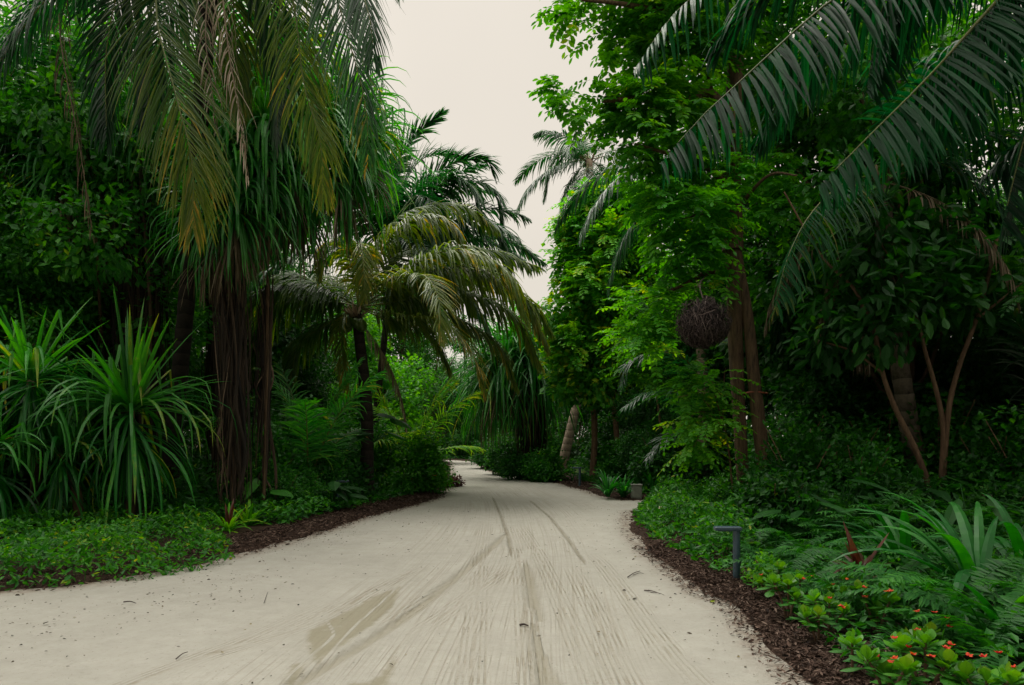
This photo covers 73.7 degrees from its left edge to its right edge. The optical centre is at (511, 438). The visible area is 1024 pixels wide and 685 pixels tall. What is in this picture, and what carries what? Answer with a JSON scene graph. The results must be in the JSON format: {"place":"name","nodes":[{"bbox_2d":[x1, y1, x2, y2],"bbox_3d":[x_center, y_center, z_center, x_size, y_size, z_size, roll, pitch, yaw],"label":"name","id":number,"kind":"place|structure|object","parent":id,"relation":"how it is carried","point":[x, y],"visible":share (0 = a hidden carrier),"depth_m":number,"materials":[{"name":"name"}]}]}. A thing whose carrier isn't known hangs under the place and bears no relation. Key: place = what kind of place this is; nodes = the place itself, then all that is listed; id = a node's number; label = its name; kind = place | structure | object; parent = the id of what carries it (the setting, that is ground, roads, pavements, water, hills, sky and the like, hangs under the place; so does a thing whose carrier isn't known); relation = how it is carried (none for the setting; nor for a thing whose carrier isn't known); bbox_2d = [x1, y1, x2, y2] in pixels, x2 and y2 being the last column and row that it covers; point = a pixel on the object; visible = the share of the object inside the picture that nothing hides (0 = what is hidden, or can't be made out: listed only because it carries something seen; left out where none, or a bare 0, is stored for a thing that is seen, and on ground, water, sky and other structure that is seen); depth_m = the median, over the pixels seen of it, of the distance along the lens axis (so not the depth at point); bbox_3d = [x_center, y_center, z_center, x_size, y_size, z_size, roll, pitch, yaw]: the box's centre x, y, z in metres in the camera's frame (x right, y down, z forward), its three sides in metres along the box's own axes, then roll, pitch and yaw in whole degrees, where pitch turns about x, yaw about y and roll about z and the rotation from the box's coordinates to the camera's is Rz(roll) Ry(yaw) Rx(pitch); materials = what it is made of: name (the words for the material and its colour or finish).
{"place":"outdoors","nodes":[
{"label":"outdoors","id":0,"kind":"place"},
{"bbox_2d":[0,460,812,684],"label":"road","id":1,"kind":"structure","parent":0,"point":[474,611],"depth_m":6.23,"materials":[{"name":"beige sand"}]},
{"bbox_2d":[0,440,1023,684],"bbox_3d":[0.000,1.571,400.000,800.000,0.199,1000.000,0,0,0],"label":"ground","id":2,"kind":"structure","parent":0,"point":[90,578],"depth_m":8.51,"materials":[{"name":"brown plant"}]},
{"bbox_2d":[0,389,72,537],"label":"screw pine shrub","id":3,"kind":"object","parent":2,"relation":"on","point":[5,484],"visible":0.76,"depth_m":10.61,"materials":[{"name":"green plant"}]},
{"bbox_2d":[0,158,110,415],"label":"forest tree","id":4,"kind":"object","parent":2,"relation":"on","point":[15,268],"visible":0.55,"depth_m":12.96,"materials":[{"name":"green plant"}]},
{"bbox_2d":[0,392,113,524],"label":"screw pine shrub","id":5,"kind":"object","parent":2,"relation":"on","point":[65,481],"visible":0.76,"depth_m":11.24,"materials":[{"name":"green plant"}]},
{"bbox_2d":[0,287,122,515],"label":"screw pine shrub","id":6,"kind":"object","parent":2,"relation":"on","point":[24,357],"visible":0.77,"depth_m":11.10,"materials":[{"name":"green plant"}]},
{"bbox_2d":[0,350,155,509],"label":"tall bush","id":7,"kind":"object","parent":2,"relation":"on","point":[92,423],"visible":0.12,"depth_m":13.46,"materials":[{"name":"green plant"}]},
{"bbox_2d":[0,138,171,436],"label":"forest tree","id":8,"kind":"object","parent":2,"relation":"on","point":[86,350],"visible":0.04,"depth_m":14.94,"materials":[{"name":"green plant"}]},
{"bbox_2d":[0,30,172,277],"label":"tree","id":9,"kind":"object","parent":2,"relation":"on","point":[20,82],"visible":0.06,"depth_m":13.45,"materials":[{"name":"green plant"}]},
{"bbox_2d":[0,109,199,388],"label":"forest tree","id":10,"kind":"object","parent":2,"relation":"on","point":[25,158],"depth_m":15.36,"materials":[{"name":"green plant"}]},
{"bbox_2d":[0,9,223,509],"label":"pandanus tree","id":11,"kind":"object","parent":2,"relation":"on","point":[35,178],"visible":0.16,"depth_m":14.01,"materials":[{"name":"plant"}]},
{"bbox_2d":[0,501,234,590],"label":"ground cover","id":12,"kind":"object","parent":2,"relation":"on","point":[44,542],"visible":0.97,"depth_m":8.79,"materials":[{"name":"green plant"}]},
{"bbox_2d":[0,284,236,529],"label":"screw pine shrub","id":13,"kind":"object","parent":2,"relation":"on","point":[129,439],"visible":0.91,"depth_m":11.30,"materials":[{"name":"green plant"}]},
{"bbox_2d":[42,361,220,499],"bbox_3d":[-9.204,0.164,16.525,3.951,4.438,4.246,0,0,32],"label":"tall bush","id":14,"kind":"object","parent":2,"relation":"on","point":[188,441],"visible":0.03,"depth_m":16.77,"materials":[{"name":"green plant"}]},
{"bbox_2d":[0,0,326,504],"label":"forest tree","id":15,"kind":"object","parent":2,"relation":"on","point":[105,251],"visible":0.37,"depth_m":13.03,"materials":[{"name":"green plant"}]},
{"bbox_2d":[0,0,403,508],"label":"coconut palm","id":16,"kind":"object","parent":2,"relation":"on","point":[203,17],"visible":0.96,"depth_m":9.80,"materials":[{"name":"green plant"}]},
{"bbox_2d":[183,387,284,459],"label":"tall bush","id":17,"kind":"object","parent":2,"relation":"on","point":[193,411],"visible":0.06,"depth_m":19.82,"materials":[{"name":"green plant"}]},
{"bbox_2d":[4,451,471,524],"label":"undergrowth","id":18,"kind":"object","parent":2,"relation":"on","point":[181,482],"visible":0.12,"depth_m":13.03,"materials":[{"name":"green plant"}]},
{"bbox_2d":[214,415,314,509],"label":"shrub","id":19,"kind":"object","parent":2,"relation":"on","point":[283,459],"visible":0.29,"depth_m":14.30,"materials":[{"name":"green plant"}]},
{"bbox_2d":[188,212,348,409],"bbox_3d":[-9.564,-4.036,23.555,9.791,11.445,7.164,0,0,41],"label":"forest tree","id":20,"kind":"object","parent":2,"relation":"on","point":[280,344],"visible":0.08,"depth_m":22.23,"materials":[{"name":"green plant"}]},
{"bbox_2d":[251,461,312,512],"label":"shrub","id":21,"kind":"object","parent":2,"relation":"on","point":[293,489],"visible":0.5,"depth_m":13.51,"materials":[{"name":"green plant"}]},
{"bbox_2d":[155,484,413,526],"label":"bed plants","id":22,"kind":"object","parent":2,"relation":"on","point":[307,505],"visible":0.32,"depth_m":13.04,"materials":[{"name":"green plant"}]},
{"bbox_2d":[133,0,440,521],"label":"pandanus tree","id":23,"kind":"object","parent":2,"relation":"on","point":[274,201],"visible":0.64,"depth_m":12.45,"materials":[{"name":"green plant"}]},
{"bbox_2d":[191,357,387,476],"bbox_3d":[-4.436,-0.316,15.406,3.491,3.255,5.151,0,0,0],"label":"fern","id":24,"kind":"object","parent":2,"relation":"on","point":[320,428],"visible":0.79,"depth_m":15.27,"materials":[{"name":"green plant"}]},
{"bbox_2d":[248,265,356,428],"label":"forest tree","id":25,"kind":"object","parent":2,"relation":"on","point":[309,378],"visible":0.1,"depth_m":23.95,"materials":[{"name":"green plant"}]},
{"bbox_2d":[297,435,368,499],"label":"shrub","id":26,"kind":"object","parent":2,"relation":"on","point":[339,471],"visible":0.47,"depth_m":15.62,"materials":[{"name":"green plant"}]},
{"bbox_2d":[323,438,385,500],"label":"bush","id":27,"kind":"object","parent":2,"relation":"on","point":[360,481],"visible":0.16,"depth_m":16.52,"materials":[{"name":"green plant"}]},
{"bbox_2d":[333,311,441,440],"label":"forest tree","id":28,"kind":"object","parent":2,"relation":"on","point":[413,391],"visible":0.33,"depth_m":28.63,"materials":[{"name":"green plant"}]},
{"bbox_2d":[359,418,415,484],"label":"shrub","id":29,"kind":"object","parent":2,"relation":"on","point":[384,446],"visible":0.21,"depth_m":19.13,"materials":[{"name":"green plant"}]},
{"bbox_2d":[323,272,467,409],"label":"forest tree","id":30,"kind":"object","parent":2,"relation":"on","point":[400,349],"visible":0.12,"depth_m":35.66,"materials":[{"name":"green plant"}]},
{"bbox_2d":[374,466,417,495],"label":"bush","id":31,"kind":"object","parent":2,"relation":"on","point":[397,480],"visible":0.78,"depth_m":18.14,"materials":[{"name":"green plant"}]},
{"bbox_2d":[246,76,547,427],"bbox_3d":[-3.428,-5.061,22.126,9.351,13.216,8.369,0,0,0],"label":"coconut palm","id":32,"kind":"object","parent":2,"relation":"on","point":[470,187],"visible":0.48,"depth_m":21.43,"materials":[{"name":"green plant"}]},
{"bbox_2d":[245,195,555,494],"bbox_3d":[-3.150,-2.535,17.924,8.568,8.100,6.192,0,0,16],"label":"coconut palm","id":33,"kind":"object","parent":2,"relation":"on","point":[422,293],"visible":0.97,"depth_m":17.13,"materials":[{"name":"green plant"}]},
{"bbox_2d":[374,421,459,493],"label":"flowering bush","id":34,"kind":"object","parent":2,"relation":"on","point":[427,467],"visible":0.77,"depth_m":19.12,"materials":[{"name":"green plant"}]},
{"bbox_2d":[370,376,485,457],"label":"young palm","id":35,"kind":"object","parent":2,"relation":"on","point":[398,430],"visible":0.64,"depth_m":21.24,"materials":[{"name":"green plant"}]},
{"bbox_2d":[402,331,482,446],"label":"forest tree","id":36,"kind":"object","parent":2,"relation":"on","point":[449,403],"visible":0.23,"depth_m":43.53,"materials":[{"name":"green plant"}]},
{"bbox_2d":[488,443,538,479],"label":"bush","id":37,"kind":"object","parent":2,"relation":"on","point":[511,463],"visible":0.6,"depth_m":26.17,"materials":[{"name":"green plant"}]},
{"bbox_2d":[435,296,600,478],"bbox_3d":[0.177,-1.964,27.483,6.920,7.337,7.076,0,0,0],"label":"pandanus tree","id":38,"kind":"object","parent":2,"relation":"on","point":[533,410],"visible":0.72,"depth_m":26.46,"materials":[{"name":"green plant"}]},
{"bbox_2d":[517,442,572,481],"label":"bush","id":39,"kind":"object","parent":2,"relation":"on","point":[544,470],"visible":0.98,"depth_m":24.87,"materials":[{"name":"green plant"}]},
{"bbox_2d":[550,401,604,465],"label":"tall bush","id":40,"kind":"object","parent":2,"relation":"on","point":[578,446],"visible":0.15,"depth_m":32.75,"materials":[{"name":"green plant"}]},
{"bbox_2d":[512,128,643,468],"bbox_3d":[3.578,-6.364,31.633,8.304,15.885,6.894,0,0,-28],"label":"coconut palm","id":41,"kind":"object","parent":2,"relation":"on","point":[587,161],"visible":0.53,"depth_m":30.57,"materials":[{"name":"green plant"}]},
{"bbox_2d":[533,173,679,476],"bbox_3d":[3.501,-3.866,23.789,5.580,10.937,4.229,0,0,-22],"label":"vine clad tree","id":42,"kind":"object","parent":2,"relation":"on","point":[581,279],"visible":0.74,"depth_m":23.33,"materials":[{"name":"green plant"}]},
{"bbox_2d":[593,436,633,482],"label":"bush","id":43,"kind":"object","parent":2,"relation":"on","point":[606,464],"visible":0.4,"depth_m":22.84,"materials":[{"name":"green plant"}]},
{"bbox_2d":[605,387,682,481],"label":"tall bush","id":44,"kind":"object","parent":2,"relation":"on","point":[639,414],"visible":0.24,"depth_m":21.97,"materials":[{"name":"green plant"}]},
{"bbox_2d":[578,248,714,429],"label":"forest tree","id":45,"kind":"object","parent":2,"relation":"on","point":[606,409],"visible":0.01,"depth_m":24.54,"materials":[{"name":"green plant"}]},
{"bbox_2d":[608,410,686,467],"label":"tall bush","id":46,"kind":"object","parent":2,"relation":"on","point":[635,434],"visible":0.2,"depth_m":20.71,"materials":[{"name":"green plant"}]},
{"bbox_2d":[625,426,695,491],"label":"bush","id":47,"kind":"object","parent":2,"relation":"on","point":[654,468],"visible":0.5,"depth_m":19.30,"materials":[{"name":"green plant"}]},
{"bbox_2d":[597,276,728,442],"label":"young tree","id":48,"kind":"object","parent":2,"relation":"on","point":[641,378],"visible":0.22,"depth_m":19.80,"materials":[{"name":"green plant"}]},
{"bbox_2d":[526,0,821,484],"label":"broadleaf tree","id":49,"kind":"object","parent":2,"relation":"on","point":[658,118],"visible":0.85,"depth_m":12.73,"materials":[{"name":"green plant"}]},
{"bbox_2d":[675,274,732,349],"bbox_3d":[3.277,-2.338,12.116,0.999,1.648,1.979,0,0,0],"label":"twig ball","id":50,"kind":"object","parent":49,"relation":"hanging from","point":[701,323],"visible":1,"depth_m":11.36,"materials":[{"name":"brown wood"}]},
{"bbox_2d":[616,346,766,465],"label":"young palm","id":51,"kind":"object","parent":2,"relation":"on","point":[653,452],"visible":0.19,"depth_m":16.11,"materials":[{"name":"green plant"}]},
{"bbox_2d":[638,397,751,487],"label":"tall bush","id":52,"kind":"object","parent":2,"relation":"on","point":[671,417],"visible":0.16,"depth_m":18.91,"materials":[{"name":"green plant"}]},
{"bbox_2d":[633,356,763,487],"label":"sapling","id":53,"kind":"object","parent":2,"relation":"on","point":[690,430],"visible":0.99,"depth_m":12.32,"materials":[{"name":"green plant"}]},
{"bbox_2d":[552,1,845,477],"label":"coconut palm","id":54,"kind":"object","parent":2,"relation":"on","point":[628,236],"visible":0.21,"depth_m":19.17,"materials":[{"name":"green plant"}]},
{"bbox_2d":[632,465,769,567],"bbox_3d":[3.435,1.118,12.539,2.663,1.163,9.500,0,0,14],"label":"ground cover","id":55,"kind":"object","parent":2,"relation":"on","point":[688,504],"visible":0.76,"depth_m":10.55,"materials":[{"name":"green plant"}]},
{"bbox_2d":[666,436,736,487],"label":"bush","id":56,"kind":"object","parent":2,"relation":"on","point":[709,472],"visible":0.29,"depth_m":18.69,"materials":[{"name":"green plant"}]},
{"bbox_2d":[709,460,832,541],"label":"shrub","id":57,"kind":"object","parent":2,"relation":"on","point":[773,491],"visible":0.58,"depth_m":10.02,"materials":[{"name":"green plant"}]},
{"bbox_2d":[756,572,805,616],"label":"flowering plant","id":58,"kind":"object","parent":2,"relation":"on","point":[794,592],"visible":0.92,"depth_m":5.79,"materials":[{"name":"green plant"}]},
{"bbox_2d":[721,397,843,481],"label":"shrub","id":59,"kind":"object","parent":2,"relation":"on","point":[773,434],"visible":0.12,"depth_m":13.63,"materials":[{"name":"green plant"}]},
{"bbox_2d":[727,547,842,589],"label":"fern","id":60,"kind":"object","parent":2,"relation":"on","point":[807,558],"visible":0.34,"depth_m":7.23,"materials":[{"name":"green plant"}]},
{"bbox_2d":[568,453,1023,546],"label":"undergrowth","id":61,"kind":"object","parent":2,"relation":"on","point":[585,477],"visible":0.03,"depth_m":9.87,"materials":[{"name":"green plant"}]},
{"bbox_2d":[733,410,863,504],"bbox_3d":[4.977,0.640,11.693,2.252,2.266,2.257,0,0,27],"label":"shrub","id":62,"kind":"object","parent":2,"relation":"on","point":[817,456],"visible":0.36,"depth_m":11.52,"materials":[{"name":"green plant"}]},
{"bbox_2d":[751,493,852,538],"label":"broad leaf plant","id":63,"kind":"object","parent":2,"relation":"on","point":[796,514],"visible":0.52,"depth_m":9.35,"materials":[{"name":"green plant"}]},
{"bbox_2d":[744,528,865,567],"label":"fern","id":64,"kind":"object","parent":2,"relation":"on","point":[814,541],"visible":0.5,"depth_m":8.62,"materials":[{"name":"green plant"}]},
{"bbox_2d":[790,604,834,641],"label":"flowering plant","id":65,"kind":"object","parent":2,"relation":"on","point":[805,612],"visible":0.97,"depth_m":5.13,"materials":[{"name":"green plant"}]},
{"bbox_2d":[760,508,881,548],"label":"fern","id":66,"kind":"object","parent":2,"relation":"on","point":[800,521],"visible":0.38,"depth_m":9.25,"materials":[{"name":"green plant"}]},
{"bbox_2d":[784,474,861,537],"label":"shrub","id":67,"kind":"object","parent":2,"relation":"on","point":[818,492],"visible":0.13,"depth_m":10.24,"materials":[{"name":"green plant"}]},
{"bbox_2d":[713,338,935,459],"bbox_3d":[7.096,-0.076,15.385,4.593,4.741,4.229,0,0,0],"label":"tall bush","id":68,"kind":"object","parent":2,"relation":"on","point":[809,394],"visible":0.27,"depth_m":14.47,"materials":[{"name":"green plant"}]},
{"bbox_2d":[661,10,988,422],"bbox_3d":[7.538,-4.239,18.030,6.822,11.829,9.588,0,0,-8],"label":"forest tree","id":69,"kind":"object","parent":2,"relation":"on","point":[722,344],"visible":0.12,"depth_m":16.36,"materials":[{"name":"green plant"}]},
{"bbox_2d":[797,588,859,631],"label":"flowering plant","id":70,"kind":"object","parent":2,"relation":"on","point":[814,596],"visible":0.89,"depth_m":5.41,"materials":[{"name":"green plant"}]},
{"bbox_2d":[634,0,1023,259],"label":"coconut palm","id":71,"kind":"object","parent":2,"relation":"on","point":[966,73],"visible":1,"depth_m":6.04,"materials":[{"name":"green plant"}]},
{"bbox_2d":[780,563,897,628],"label":"fern","id":72,"kind":"object","parent":2,"relation":"on","point":[819,582],"visible":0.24,"depth_m":6.04,"materials":[{"name":"green plant"}]},
{"bbox_2d":[799,412,912,480],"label":"shrub","id":73,"kind":"object","parent":2,"relation":"on","point":[860,438],"visible":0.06,"depth_m":12.10,"materials":[{"name":"green plant"}]},
{"bbox_2d":[710,122,1007,424],"bbox_3d":[8.542,-3.167,17.710,7.777,9.594,5.533,0,0,36],"label":"forest tree","id":74,"kind":"object","parent":2,"relation":"on","point":[770,406],"visible":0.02,"depth_m":16.88,"materials":[{"name":"green plant"}]},
{"bbox_2d":[698,518,1023,684],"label":"bed plants","id":75,"kind":"object","parent":2,"relation":"on","point":[861,622],"visible":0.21,"depth_m":5.27,"materials":[{"name":"green plant"}]},
{"bbox_2d":[818,429,915,507],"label":"shrub","id":76,"kind":"object","parent":2,"relation":"on","point":[857,460],"visible":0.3,"depth_m":10.93,"materials":[{"name":"green plant"}]},
{"bbox_2d":[803,510,946,564],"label":"fern","id":77,"kind":"object","parent":2,"relation":"on","point":[853,518],"visible":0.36,"depth_m":8.88,"materials":[{"name":"green plant"}]},
{"bbox_2d":[843,579,908,635],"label":"flowering plant","id":78,"kind":"object","parent":2,"relation":"on","point":[877,606],"visible":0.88,"depth_m":5.33,"materials":[{"name":"green plant"}]},
{"bbox_2d":[741,0,1023,445],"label":"forest tree","id":79,"kind":"object","parent":2,"relation":"on","point":[838,114],"visible":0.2,"depth_m":13.26,"materials":[{"name":"green plant"}]},
{"bbox_2d":[836,403,930,474],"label":"shrub","id":80,"kind":"object","parent":2,"relation":"on","point":[883,433],"visible":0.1,"depth_m":13.13,"materials":[{"name":"green plant"}]},
{"bbox_2d":[840,636,929,684],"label":"flowering plant","id":81,"kind":"object","parent":2,"relation":"on","point":[902,666],"visible":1,"depth_m":3.97,"materials":[{"name":"green plant"}]},
{"bbox_2d":[763,33,1023,487],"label":"coconut palm","id":82,"kind":"object","parent":2,"relation":"on","point":[904,394],"visible":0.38,"depth_m":11.81,"materials":[{"name":"green plant"}]},
{"bbox_2d":[782,173,1023,498],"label":"frangipani tree","id":83,"kind":"object","parent":2,"relation":"on","point":[922,297],"visible":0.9,"depth_m":11.34,"materials":[{"name":"green plant"}]},
{"bbox_2d":[856,464,966,534],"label":"shrub","id":84,"kind":"object","parent":2,"relation":"on","point":[885,481],"visible":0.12,"depth_m":10.47,"materials":[{"name":"green plant"}]},
{"bbox_2d":[822,502,1001,575],"bbox_3d":[4.308,1.144,7.565,1.484,0.910,1.554,0,0,-29],"label":"lily","id":85,"kind":"object","parent":2,"relation":"on","point":[903,537],"visible":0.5,"depth_m":7.54,"materials":[{"name":"green plant"}]},
{"bbox_2d":[822,585,1004,648],"bbox_3d":[3.186,1.376,5.369,1.321,0.410,1.286,0,0,0],"label":"fern","id":86,"kind":"object","parent":2,"relation":"on","point":[840,596],"visible":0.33,"depth_m":5.38,"materials":[{"name":"green plant"}]},
{"bbox_2d":[822,556,1023,652],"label":"fern","id":87,"kind":"object","parent":2,"relation":"on","point":[999,570],"visible":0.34,"depth_m":5.67,"materials":[{"name":"green plant"}]},
{"bbox_2d":[829,491,1021,607],"bbox_3d":[4.373,1.039,6.383,2.418,1.055,2.156,0,0,-25],"label":"lily","id":88,"kind":"object","parent":2,"relation":"on","point":[975,549],"visible":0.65,"depth_m":6.61,"materials":[{"name":"green plant"}]},
{"bbox_2d":[882,626,969,684],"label":"flowering plant","id":89,"kind":"object","parent":2,"relation":"on","point":[906,641],"visible":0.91,"depth_m":4.10,"materials":[{"name":"green plant"}]},
{"bbox_2d":[840,569,1023,683],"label":"fern","id":90,"kind":"object","parent":2,"relation":"on","point":[1006,599],"visible":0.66,"depth_m":5.03,"materials":[{"name":"green plant"}]},
{"bbox_2d":[872,377,1023,495],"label":"shrub","id":91,"kind":"object","parent":2,"relation":"on","point":[930,453],"visible":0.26,"depth_m":12.16,"materials":[{"name":"green plant"}]},
{"bbox_2d":[876,602,1023,683],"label":"fern","id":92,"kind":"object","parent":2,"relation":"on","point":[1018,616],"visible":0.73,"depth_m":4.66,"materials":[{"name":"green plant"}]},
{"bbox_2d":[895,483,1023,534],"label":"broad leaf plant","id":93,"kind":"object","parent":2,"relation":"on","point":[950,516],"visible":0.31,"depth_m":8.92,"materials":[{"name":"green plant"}]},
{"bbox_2d":[899,188,1023,378],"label":"forest tree","id":94,"kind":"object","parent":2,"relation":"on","point":[984,331],"visible":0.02,"depth_m":13.86,"materials":[{"name":"green plant"}]},
{"bbox_2d":[911,492,1023,577],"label":"lily","id":95,"kind":"object","parent":2,"relation":"on","point":[1015,533],"visible":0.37,"depth_m":7.50,"materials":[{"name":"green plant"}]},
{"bbox_2d":[923,420,1021,500],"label":"shrub","id":96,"kind":"object","parent":2,"relation":"on","point":[956,458],"visible":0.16,"depth_m":11.10,"materials":[{"name":"green plant"}]},
{"bbox_2d":[924,579,1023,642],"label":"lily","id":97,"kind":"object","parent":2,"relation":"on","point":[985,602],"visible":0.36,"depth_m":4.97,"materials":[{"name":"green plant"}]},
{"bbox_2d":[935,399,1023,507],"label":"shrub","id":98,"kind":"object","parent":2,"relation":"on","point":[985,477],"visible":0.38,"depth_m":10.60,"materials":[{"name":"green plant"}]},
{"bbox_2d":[940,650,1023,684],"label":"flowering plant","id":99,"kind":"object","parent":2,"relation":"on","point":[965,669],"visible":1,"depth_m":3.87,"materials":[{"name":"green plant"}]},
{"bbox_2d":[945,474,1023,528],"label":"shrub","id":100,"kind":"object","parent":2,"relation":"on","point":[1007,495],"visible":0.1,"depth_m":9.87,"materials":[{"name":"green plant"}]},
{"bbox_2d":[971,237,1023,413],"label":"forest tree","id":101,"kind":"object","parent":2,"relation":"on","point":[1013,302],"visible":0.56,"depth_m":11.56,"materials":[{"name":"green plant"}]},
{"bbox_2d":[0,0,1023,438],"label":"sky","id":102,"kind":"structure","parent":0,"point":[479,60],"materials":[{"name":"white"}]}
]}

